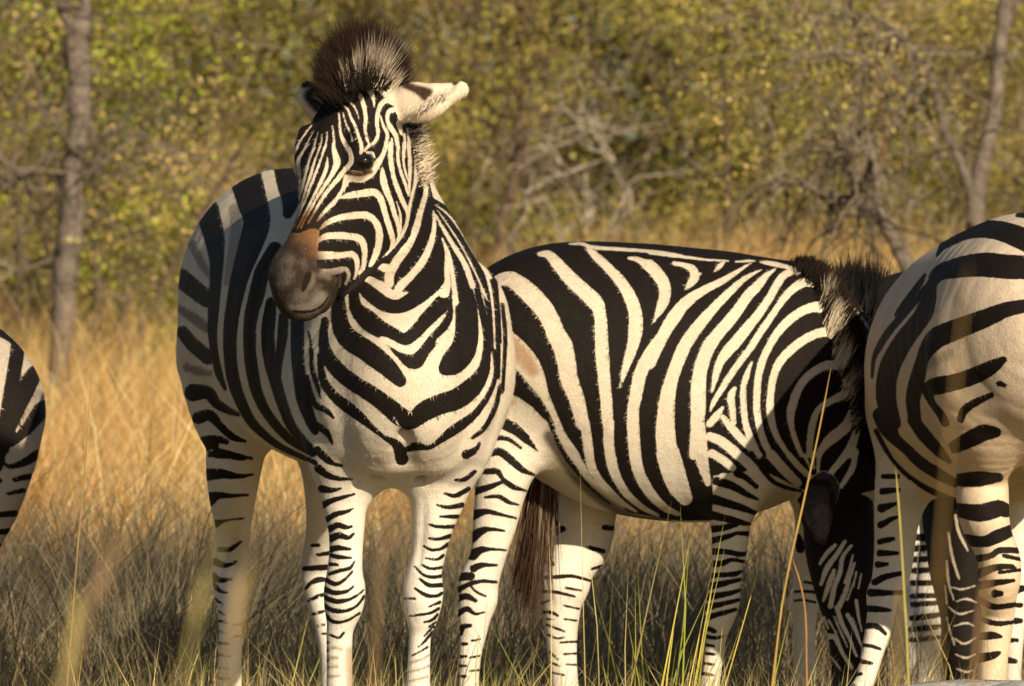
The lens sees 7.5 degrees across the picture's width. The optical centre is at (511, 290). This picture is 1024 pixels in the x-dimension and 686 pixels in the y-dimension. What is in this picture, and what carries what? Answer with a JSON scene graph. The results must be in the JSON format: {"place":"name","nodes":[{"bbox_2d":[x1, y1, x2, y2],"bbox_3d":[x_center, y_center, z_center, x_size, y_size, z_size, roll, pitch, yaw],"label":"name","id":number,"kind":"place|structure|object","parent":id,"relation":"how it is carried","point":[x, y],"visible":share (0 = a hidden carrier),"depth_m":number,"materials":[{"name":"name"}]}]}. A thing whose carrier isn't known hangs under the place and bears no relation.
{"place":"outdoors","nodes":[
{"label":"outdoors","id":0,"kind":"place"},
{"bbox_2d":[0,199,1022,610],"bbox_3d":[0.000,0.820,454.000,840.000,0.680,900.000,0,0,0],"label":"ground","id":1,"kind":"structure","parent":0,"point":[279,453],"depth_m":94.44,"materials":[{"name":"beige plant"}]},
{"bbox_2d":[0,187,25,294],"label":"bush","id":2,"kind":"object","parent":1,"relation":"on","point":[4,213],"visible":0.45,"depth_m":48.94,"materials":[{"name":"green plant"}]},
{"bbox_2d":[0,329,45,547],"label":"zebra","id":3,"kind":"object","parent":1,"relation":"on","point":[22,411],"visible":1,"depth_m":17.84},
{"bbox_2d":[0,0,65,338],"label":"bush","id":4,"kind":"object","parent":1,"relation":"on","point":[27,137],"visible":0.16,"depth_m":55.68,"materials":[{"name":"green plant"}]},
{"bbox_2d":[61,591,80,685],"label":"grass stalk","id":5,"kind":"object","parent":1,"relation":"on","point":[74,627],"depth_m":5.20,"materials":[{"name":"beige plant"}]},
{"bbox_2d":[67,374,91,673],"bbox_3d":[-0.849,0.647,15.000,0.077,0.985,0.001,0,0,0],"label":"grass stalk","id":6,"kind":"object","parent":1,"relation":"on","point":[81,507],"depth_m":15.00,"materials":[{"name":"beige plant"}]},
{"bbox_2d":[64,520,136,685],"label":"grass stalk","id":7,"kind":"object","parent":1,"relation":"on","point":[98,590],"depth_m":5.20,"materials":[{"name":"beige plant"}]},
{"bbox_2d":[0,0,220,335],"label":"bush","id":8,"kind":"object","parent":1,"relation":"on","point":[8,224],"visible":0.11,"depth_m":65.24,"materials":[{"name":"green plant"}]},
{"bbox_2d":[0,0,308,424],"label":"bush","id":9,"kind":"object","parent":1,"relation":"on","point":[123,307],"visible":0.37,"depth_m":47.36,"materials":[{"name":"green plant"}]},
{"bbox_2d":[0,0,310,386],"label":"bush","id":10,"kind":"object","parent":1,"relation":"on","point":[7,298],"visible":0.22,"depth_m":53.50,"materials":[{"name":"green plant"}]},
{"bbox_2d":[0,0,323,457],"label":"tree","id":11,"kind":"object","parent":1,"relation":"on","point":[74,173],"visible":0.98,"depth_m":40.13,"materials":[{"name":"green plant"}]},
{"bbox_2d":[0,0,323,361],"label":"bush","id":12,"kind":"object","parent":1,"relation":"on","point":[181,71],"visible":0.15,"depth_m":66.36,"materials":[{"name":"green plant"}]},
{"bbox_2d":[181,519,226,685],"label":"grass stalk","id":13,"kind":"object","parent":1,"relation":"on","point":[197,610],"depth_m":5.20,"materials":[{"name":"brown plant"}]},
{"bbox_2d":[64,620,366,685],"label":"fresh grass","id":14,"kind":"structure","parent":1,"relation":"on","point":[155,670],"depth_m":16.34,"materials":[{"name":"green plant"}]},
{"bbox_2d":[225,553,256,685],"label":"grass stalk","id":15,"kind":"object","parent":1,"relation":"on","point":[238,602],"depth_m":5.00,"materials":[{"name":"beige plant"}]},
{"bbox_2d":[0,0,514,362],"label":"bush","id":16,"kind":"object","parent":1,"relation":"on","point":[214,77],"visible":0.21,"depth_m":64.43,"materials":[{"name":"green plant"}]},
{"bbox_2d":[26,0,583,291],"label":"bush","id":17,"kind":"object","parent":1,"relation":"on","point":[303,19],"visible":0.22,"depth_m":54.72,"materials":[{"name":"green plant"}]},
{"bbox_2d":[176,4,515,685],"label":"zebra","id":18,"kind":"object","parent":1,"relation":"on","point":[344,340],"visible":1,"depth_m":15.96,"materials":[{"name":"multicoloured"}]},
{"bbox_2d":[372,507,383,685],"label":"grass stalk","id":19,"kind":"object","parent":1,"relation":"on","point":[377,620],"depth_m":6.50,"materials":[{"name":"plant"}]},
{"bbox_2d":[206,0,698,252],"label":"bush","id":20,"kind":"object","parent":1,"relation":"on","point":[412,44],"visible":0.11,"depth_m":64.88,"materials":[{"name":"green plant"}]},
{"bbox_2d":[227,0,705,266],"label":"bush","id":21,"kind":"object","parent":1,"relation":"on","point":[468,179],"visible":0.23,"depth_m":54.81,"materials":[{"name":"green plant"}]},
{"bbox_2d":[3,501,962,685],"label":"green grass","id":22,"kind":"structure","parent":1,"relation":"on","point":[489,675],"depth_m":18.11,"materials":[{"name":"green plant"}]},
{"bbox_2d":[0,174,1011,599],"bbox_3d":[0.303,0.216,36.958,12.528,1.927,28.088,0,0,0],"label":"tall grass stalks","id":23,"kind":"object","parent":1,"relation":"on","point":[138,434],"depth_m":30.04,"materials":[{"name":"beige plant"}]},
{"bbox_2d":[0,0,1023,381],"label":"wood","id":24,"kind":"object","parent":1,"relation":"on","point":[584,104],"visible":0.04,"depth_m":79.04,"materials":[{"name":"green plant"}]},
{"bbox_2d":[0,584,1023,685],"bbox_3d":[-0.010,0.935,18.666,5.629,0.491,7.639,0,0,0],"label":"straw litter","id":25,"kind":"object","parent":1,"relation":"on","point":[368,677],"visible":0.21,"depth_m":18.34,"materials":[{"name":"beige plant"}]},
{"bbox_2d":[3,630,1023,685],"bbox_3d":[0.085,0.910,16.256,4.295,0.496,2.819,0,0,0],"label":"dry grass","id":26,"kind":"structure","parent":1,"relation":"on","point":[307,678],"depth_m":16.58,"materials":[{"name":"beige plant"}]},
{"bbox_2d":[373,0,716,265],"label":"tree","id":27,"kind":"object","parent":1,"relation":"on","point":[529,73],"visible":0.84,"depth_m":47.93,"materials":[{"name":"green plant"}]},
{"bbox_2d":[280,0,886,257],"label":"bush","id":28,"kind":"object","parent":1,"relation":"on","point":[634,13],"visible":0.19,"depth_m":65.13,"materials":[{"name":"green plant"}]},
{"bbox_2d":[450,56,726,260],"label":"dead shrub","id":29,"kind":"object","parent":1,"relation":"on","point":[590,211],"visible":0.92,"depth_m":43.98,"materials":[{"name":"grey wood"}]},
{"bbox_2d":[548,476,773,685],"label":"fresh grass","id":30,"kind":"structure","parent":1,"relation":"on","point":[680,652],"depth_m":17.08,"materials":[{"name":"green plant"}]},
{"bbox_2d":[458,241,876,685],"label":"zebra","id":31,"kind":"object","parent":1,"relation":"on","point":[652,381],"visible":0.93,"depth_m":17.41},
{"bbox_2d":[466,619,941,685],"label":"fresh grass","id":32,"kind":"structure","parent":1,"relation":"on","point":[723,679],"depth_m":16.75,"materials":[{"name":"green plant"}]},
{"bbox_2d":[506,0,996,269],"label":"bush","id":33,"kind":"object","parent":1,"relation":"on","point":[727,161],"visible":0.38,"depth_m":53.53,"materials":[{"name":"green plant"}]},
{"bbox_2d":[700,606,824,685],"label":"fresh grass","id":34,"kind":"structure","parent":1,"relation":"on","point":[758,663],"depth_m":17.17,"materials":[{"name":"green plant"}]},
{"bbox_2d":[551,0,1015,261],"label":"bush","id":35,"kind":"object","parent":1,"relation":"on","point":[634,77],"visible":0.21,"depth_m":65.99,"materials":[{"name":"green plant"}]},
{"bbox_2d":[793,561,807,685],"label":"grass stalk","id":36,"kind":"object","parent":1,"relation":"on","point":[805,627],"depth_m":14.60,"materials":[{"name":"brown plant"}]},
{"bbox_2d":[771,369,830,685],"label":"grass stalk","id":37,"kind":"object","parent":1,"relation":"on","point":[795,540],"depth_m":14.50,"materials":[{"name":"brown plant"}]},
{"bbox_2d":[610,0,1003,275],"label":"tree","id":38,"kind":"object","parent":1,"relation":"on","point":[879,217],"visible":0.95,"depth_m":33.99,"materials":[{"name":"green plant"}]},
{"bbox_2d":[631,0,1023,271],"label":"tree","id":39,"kind":"object","parent":1,"relation":"on","point":[975,179],"visible":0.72,"depth_m":38.99,"materials":[{"name":"green plant"}]},
{"bbox_2d":[639,0,1023,251],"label":"bush","id":40,"kind":"object","parent":1,"relation":"on","point":[893,163],"visible":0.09,"depth_m":66.25,"materials":[{"name":"green plant"}]},
{"bbox_2d":[688,0,1023,269],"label":"bush","id":41,"kind":"object","parent":1,"relation":"on","point":[901,199],"visible":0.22,"depth_m":53.60,"materials":[{"name":"green plant"}]},
{"bbox_2d":[731,0,1023,262],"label":"bush","id":42,"kind":"object","parent":1,"relation":"on","point":[1005,209],"visible":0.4,"depth_m":49.07,"materials":[{"name":"green plant"}]},
{"bbox_2d":[894,586,900,685],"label":"grass stalk","id":43,"kind":"object","parent":1,"relation":"on","point":[897,638],"depth_m":7.00,"materials":[{"name":"plant"}]},
{"bbox_2d":[896,474,909,685],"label":"grass stalk","id":44,"kind":"object","parent":1,"relation":"on","point":[905,614],"depth_m":13.50,"materials":[{"name":"yellow plant"}]},
{"bbox_2d":[830,246,1022,684],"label":"zebra","id":45,"kind":"object","parent":1,"relation":"on","point":[870,286],"visible":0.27,"depth_m":18.97},
{"bbox_2d":[850,212,1023,685],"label":"zebra","id":46,"kind":"object","parent":1,"relation":"on","point":[911,354],"visible":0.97,"depth_m":16.59},
{"bbox_2d":[875,0,1023,244],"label":"bush","id":47,"kind":"object","parent":1,"relation":"on","point":[960,35],"visible":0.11,"depth_m":65.93,"materials":[{"name":"green plant"}]},
{"bbox_2d":[936,265,968,685],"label":"grass stalk","id":48,"kind":"object","parent":1,"relation":"on","point":[939,566],"depth_m":5.60,"materials":[{"name":"brown plant"}]},
{"bbox_2d":[900,679,1023,685],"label":"stone","id":49,"kind":"object","parent":1,"relation":"on","point":[965,682],"visible":0.94,"depth_m":15.18,"materials":[{"name":"grey stone"}]},
{"bbox_2d":[924,0,1023,199],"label":"bush","id":50,"kind":"object","parent":1,"relation":"on","point":[1004,107],"visible":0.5,"depth_m":47.85,"materials":[{"name":"green plant"}]},
{"bbox_2d":[937,24,1023,209],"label":"bush","id":51,"kind":"object","parent":1,"relation":"on","point":[1007,112],"visible":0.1,"depth_m":55.51,"materials":[{"name":"green plant"}]},
{"bbox_2d":[973,553,990,685],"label":"grass stalk","id":52,"kind":"object","parent":1,"relation":"on","point":[984,594],"depth_m":6.50,"materials":[{"name":"brown plant"}]},
{"bbox_2d":[0,416,1023,685],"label":"grey grass","id":53,"kind":"structure","parent":0,"point":[176,590],"depth_m":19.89,"materials":[{"name":"plant"}]},
{"bbox_2d":[0,0,1023,299],"label":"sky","id":54,"kind":"structure","parent":0,"point":[573,18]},
{"bbox_2d":[449,179,1016,274],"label":"tall dry grass","id":55,"kind":"structure","parent":0,"point":[759,245],"depth_m":40.94,"materials":[{"name":"beige plant"}]}
]}

